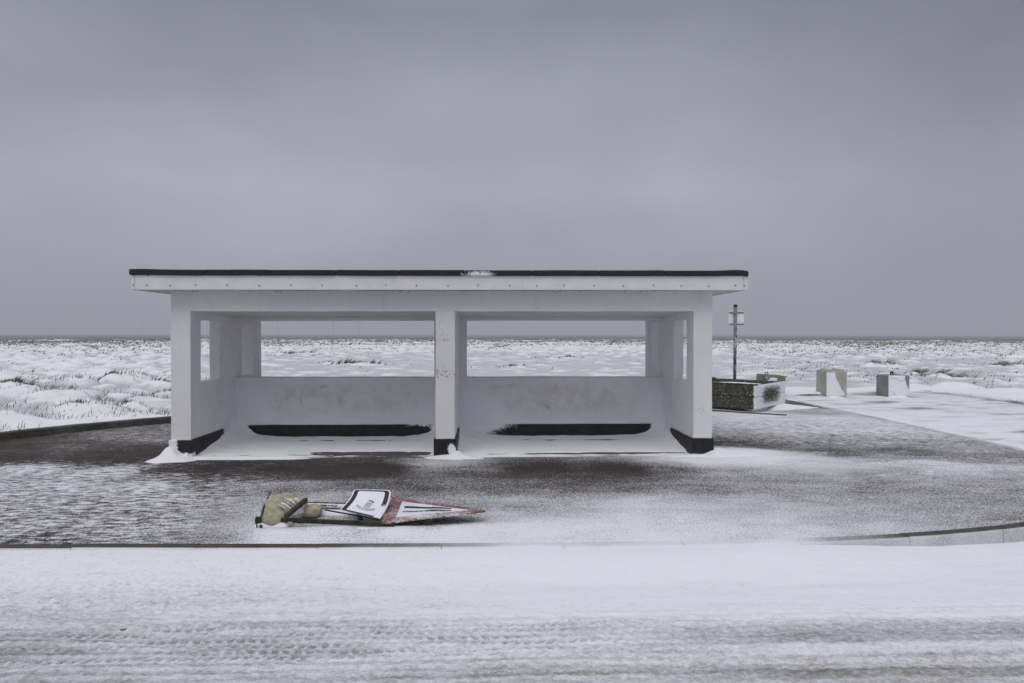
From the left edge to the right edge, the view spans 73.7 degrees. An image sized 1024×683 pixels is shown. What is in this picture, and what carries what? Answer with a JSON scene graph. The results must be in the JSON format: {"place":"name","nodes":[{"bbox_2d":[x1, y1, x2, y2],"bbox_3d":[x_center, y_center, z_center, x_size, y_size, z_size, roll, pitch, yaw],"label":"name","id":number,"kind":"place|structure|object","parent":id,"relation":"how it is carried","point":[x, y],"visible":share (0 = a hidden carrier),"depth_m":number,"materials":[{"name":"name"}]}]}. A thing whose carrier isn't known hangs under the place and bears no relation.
{"place":"outdoors","nodes":[
{"label":"outdoors","id":0,"kind":"place"},
{"bbox_2d":[0,393,1023,682],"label":"road","id":1,"kind":"structure","parent":0,"point":[810,613],"depth_m":4.20,"materials":[{"name":"white snow"}]},
{"bbox_2d":[0,401,1023,550],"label":"front kerb","id":2,"kind":"structure","parent":1,"relation":"on","point":[1009,533],"depth_m":5.17,"materials":[{"name":"concrete"}]},
{"bbox_2d":[0,391,1023,440],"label":"back kerb","id":3,"kind":"structure","parent":1,"relation":"on","point":[37,432],"depth_m":11.44,"materials":[{"name":"concrete"}]},
{"bbox_2d":[756,372,785,380],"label":"concrete block","id":4,"kind":"structure","parent":1,"relation":"on","point":[770,377],"depth_m":17.61,"materials":[{"name":"concrete"}]},
{"bbox_2d":[816,368,846,395],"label":"concrete block","id":5,"kind":"structure","parent":1,"relation":"on","point":[831,382],"depth_m":17.90,"materials":[{"name":"grey concrete"}]},
{"bbox_2d":[825,396,843,397],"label":"snow drift","id":6,"kind":"object","parent":1,"relation":"on","point":[834,397],"visible":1,"depth_m":17.58,"materials":[{"name":"white snow"}]},
{"bbox_2d":[886,395,909,397],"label":"snow drift","id":7,"kind":"object","parent":1,"relation":"on","point":[898,396],"visible":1,"depth_m":17.61,"materials":[{"name":"white snow"}]},
{"bbox_2d":[0,399,1023,543],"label":"pavement","id":8,"kind":"structure","parent":0,"point":[817,472],"depth_m":7.05,"materials":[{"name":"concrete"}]},
{"bbox_2d":[145,447,195,462],"bbox_3d":[-4.312,1.428,8.641,0.635,0.165,0.371,0,1,-13],"label":"snow drift","id":9,"kind":"object","parent":8,"relation":"on","point":[169,455],"visible":0.99,"depth_m":8.59,"materials":[{"name":"white snow"}]},
{"bbox_2d":[192,456,310,459],"bbox_3d":[-3.495,1.489,8.754,2.032,0.043,0.184,0,1,-2],"label":"snow drift","id":10,"kind":"object","parent":8,"relation":"on","point":[244,458],"visible":0.77,"depth_m":8.71,"materials":[{"name":"white snow"}]},
{"bbox_2d":[254,522,299,526],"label":"snow drift","id":11,"kind":"object","parent":8,"relation":"on","point":[280,524],"visible":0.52,"depth_m":5.63,"materials":[{"name":"white snow"}]},
{"bbox_2d":[258,491,307,525],"bbox_3d":[-1.936,1.424,5.815,0.346,0.243,0.421,0,1,-2],"label":"sandbag","id":12,"kind":"object","parent":8,"relation":"on","point":[275,508],"visible":0.8,"depth_m":5.69,"materials":[{"name":"grey fabric"}]},
{"bbox_2d":[303,504,322,517],"bbox_3d":[-1.740,1.472,5.955,0.195,0.094,0.220,0,1,-2],"label":"sandbag","id":13,"kind":"object","parent":8,"relation":"on","point":[312,510],"visible":0.9,"depth_m":5.89,"materials":[{"name":"grey fabric"}]},
{"bbox_2d":[194,406,435,456],"bbox_3d":[-2.588,1.256,9.594,3.132,0.543,1.605,0,1,-2],"label":"snow drift","id":14,"kind":"object","parent":8,"relation":"on","point":[239,437],"visible":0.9,"depth_m":9.73,"materials":[{"name":"white snow"}]},
{"bbox_2d":[321,509,355,515],"bbox_3d":[-1.565,1.511,6.104,0.451,0.063,0.198,0,1,-2],"label":"snow drift","id":15,"kind":"object","parent":8,"relation":"on","point":[326,513],"visible":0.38,"depth_m":6.04,"materials":[{"name":"white snow"}]},
{"bbox_2d":[357,527,376,528],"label":"snow drift","id":16,"kind":"object","parent":8,"relation":"on","point":[366,527],"visible":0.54,"depth_m":5.51,"materials":[{"name":"white snow"}]},
{"bbox_2d":[255,489,485,527],"bbox_3d":[-1.191,1.428,5.873,1.928,0.220,0.742,0,1,-2],"label":"road sign","id":17,"kind":"object","parent":8,"relation":"on","point":[372,504],"visible":0.96,"depth_m":5.79,"materials":[{"name":"metal"}]},
{"bbox_2d":[129,269,747,457],"bbox_3d":[-0.920,0.297,10.246,7.813,2.477,3.222,0,1,-2],"label":"shelter","id":18,"kind":"object","parent":8,"relation":"on","point":[235,308],"visible":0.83,"depth_m":9.22,"materials":[{"name":"paint"}]},
{"bbox_2d":[457,408,689,455],"bbox_3d":[0.794,1.278,9.718,3.138,0.496,1.605,0,1,-2],"label":"snow drift","id":19,"kind":"object","parent":18,"relation":"on","point":[658,436],"visible":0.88,"depth_m":9.80,"materials":[{"name":"white snow"}]},
{"bbox_2d":[424,451,483,459],"bbox_3d":[-0.756,1.464,8.822,0.846,0.099,0.277,0,1,-2],"label":"snow drift","id":20,"kind":"object","parent":8,"relation":"on","point":[457,455],"visible":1,"depth_m":8.77,"materials":[{"name":"white snow"}]},
{"bbox_2d":[664,454,711,456],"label":"snow drift","id":21,"kind":"object","parent":8,"relation":"on","point":[695,455],"visible":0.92,"depth_m":8.89,"materials":[{"name":"white snow"}]},
{"bbox_2d":[704,448,763,456],"bbox_3d":[2.890,1.462,9.094,1.143,0.108,0.529,0,1,-2],"label":"snow drift","id":22,"kind":"object","parent":8,"relation":"on","point":[718,452],"visible":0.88,"depth_m":8.97,"materials":[{"name":"white snow"}]},
{"bbox_2d":[729,304,743,378],"bbox_3d":[5.325,0.326,16.164,0.364,2.406,0.105,0,1,-2],"label":"sign post","id":23,"kind":"object","parent":8,"relation":"on","point":[736,317],"visible":0.98,"depth_m":16.15,"materials":[{"name":"grey metal"}]},
{"bbox_2d":[712,377,784,411],"bbox_3d":[4.787,1.167,14.929,1.755,0.649,1.758,1,1,40],"label":"planter","id":24,"kind":"object","parent":8,"relation":"on","point":[745,395],"visible":0.51,"depth_m":14.11,"materials":[{"name":"concrete"}]},
{"bbox_2d":[712,409,786,415],"bbox_3d":[4.039,1.453,14.349,3.287,0.088,0.148,1,1,34],"label":"edging step","id":25,"kind":"object","parent":8,"relation":"on","point":[719,410],"visible":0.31,"depth_m":13.78,"materials":[{"name":"concrete"}]},
{"bbox_2d":[766,403,818,409],"bbox_3d":[5.565,1.397,14.748,2.482,0.120,0.846,0,1,-2],"label":"snow drift","id":26,"kind":"object","parent":8,"relation":"on","point":[783,406],"visible":0.41,"depth_m":14.64,"materials":[{"name":"white snow"}]},
{"bbox_2d":[0,338,1023,431],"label":"dune ground","id":27,"kind":"structure","parent":0,"point":[623,358],"depth_m":33.71,"materials":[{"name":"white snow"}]},
{"bbox_2d":[0,376,38,384],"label":"grass tussock","id":28,"kind":"object","parent":27,"relation":"on","point":[19,380],"depth_m":17.57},
{"bbox_2d":[54,398,84,405],"bbox_3d":[-8.230,1.189,12.646,0.618,0.315,0.360,0,1,-19],"label":"grass tussock","id":29,"kind":"object","parent":27,"relation":"on","point":[76,402],"depth_m":12.62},
{"bbox_2d":[98,370,122,382],"bbox_3d":[-11.113,0.973,18.715,0.914,0.511,0.428,0,1,-2],"label":"grass tussock","id":30,"kind":"object","parent":27,"relation":"on","point":[106,375],"depth_m":18.69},
{"bbox_2d":[120,398,143,407],"bbox_3d":[-7.636,1.268,13.545,0.945,0.307,0.454,0,1,-2],"label":"grass tussock","id":31,"kind":"object","parent":27,"relation":"on","point":[131,404],"depth_m":13.49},
{"bbox_2d":[154,377,170,382],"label":"grass tussock","id":32,"kind":"object","parent":27,"relation":"on","point":[161,378],"depth_m":19.26,"materials":[{"name":"grey plant"}]},
{"bbox_2d":[312,360,335,364],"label":"grass tussock","id":33,"kind":"object","parent":27,"relation":"on","point":[324,363],"depth_m":36.19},
{"bbox_2d":[330,358,386,364],"bbox_3d":[-7.715,1.045,35.263,3.337,0.563,1.940,0,1,-2],"label":"grass tussock","id":34,"kind":"object","parent":27,"relation":"on","point":[372,362],"depth_m":35.02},
{"bbox_2d":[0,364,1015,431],"bbox_3d":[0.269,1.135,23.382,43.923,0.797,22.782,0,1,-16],"label":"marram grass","id":35,"kind":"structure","parent":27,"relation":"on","point":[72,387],"depth_m":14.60,"materials":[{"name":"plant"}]},
{"bbox_2d":[496,363,527,367],"bbox_3d":[-0.002,1.126,32.536,1.610,0.382,0.865,0,1,-2],"label":"grass tussock","id":36,"kind":"object","parent":27,"relation":"on","point":[513,365],"depth_m":32.34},
{"bbox_2d":[838,358,903,367],"bbox_3d":[17.745,1.053,33.465,3.904,0.592,1.572,0,1,-2],"label":"grass tussock","id":37,"kind":"object","parent":27,"relation":"on","point":[877,363],"depth_m":33.27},
{"bbox_2d":[904,367,938,373],"bbox_3d":[16.667,1.185,27.301,2.267,0.521,0.710,0,1,-2],"label":"grass tussock","id":38,"kind":"object","parent":27,"relation":"on","point":[916,372],"depth_m":27.33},
{"bbox_2d":[909,367,980,378],"bbox_3d":[15.052,1.115,23.481,3.000,0.650,1.408,0,1,-2],"label":"grass tussock","id":39,"kind":"object","parent":27,"relation":"on","point":[942,374],"depth_m":23.34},
{"bbox_2d":[973,359,1023,367],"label":"grass tussock","id":40,"kind":"object","parent":27,"relation":"on","point":[1006,364],"depth_m":33.52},
{"bbox_2d":[0,333,1023,340],"bbox_3d":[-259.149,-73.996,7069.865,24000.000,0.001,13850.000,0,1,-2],"label":"sea","id":41,"kind":"structure","parent":0,"point":[14,336],"depth_m":1049.22,"materials":[{"name":"grey liquid"}]},
{"bbox_2d":[138,311,146,333],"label":"wind turbine","id":42,"kind":"object","parent":41,"relation":"on","point":[142,323],"visible":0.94,"depth_m":3234.47,"materials":[{"name":"grey metal"}]},
{"bbox_2d":[358,321,361,334],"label":"wind turbine","id":43,"kind":"object","parent":41,"relation":"on","point":[359,327],"visible":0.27,"depth_m":3024.32,"materials":[{"name":"grey metal"}]},
{"bbox_2d":[0,0,1023,334],"label":"sky","id":44,"kind":"structure","parent":0,"point":[862,161],"materials":[{"name":"grey"}]},
{"bbox_2d":[876,371,909,396],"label":"concrete block","id":45,"kind":"structure","parent":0,"point":[890,384],"depth_m":17.79,"materials":[{"name":"concrete"}]}
]}

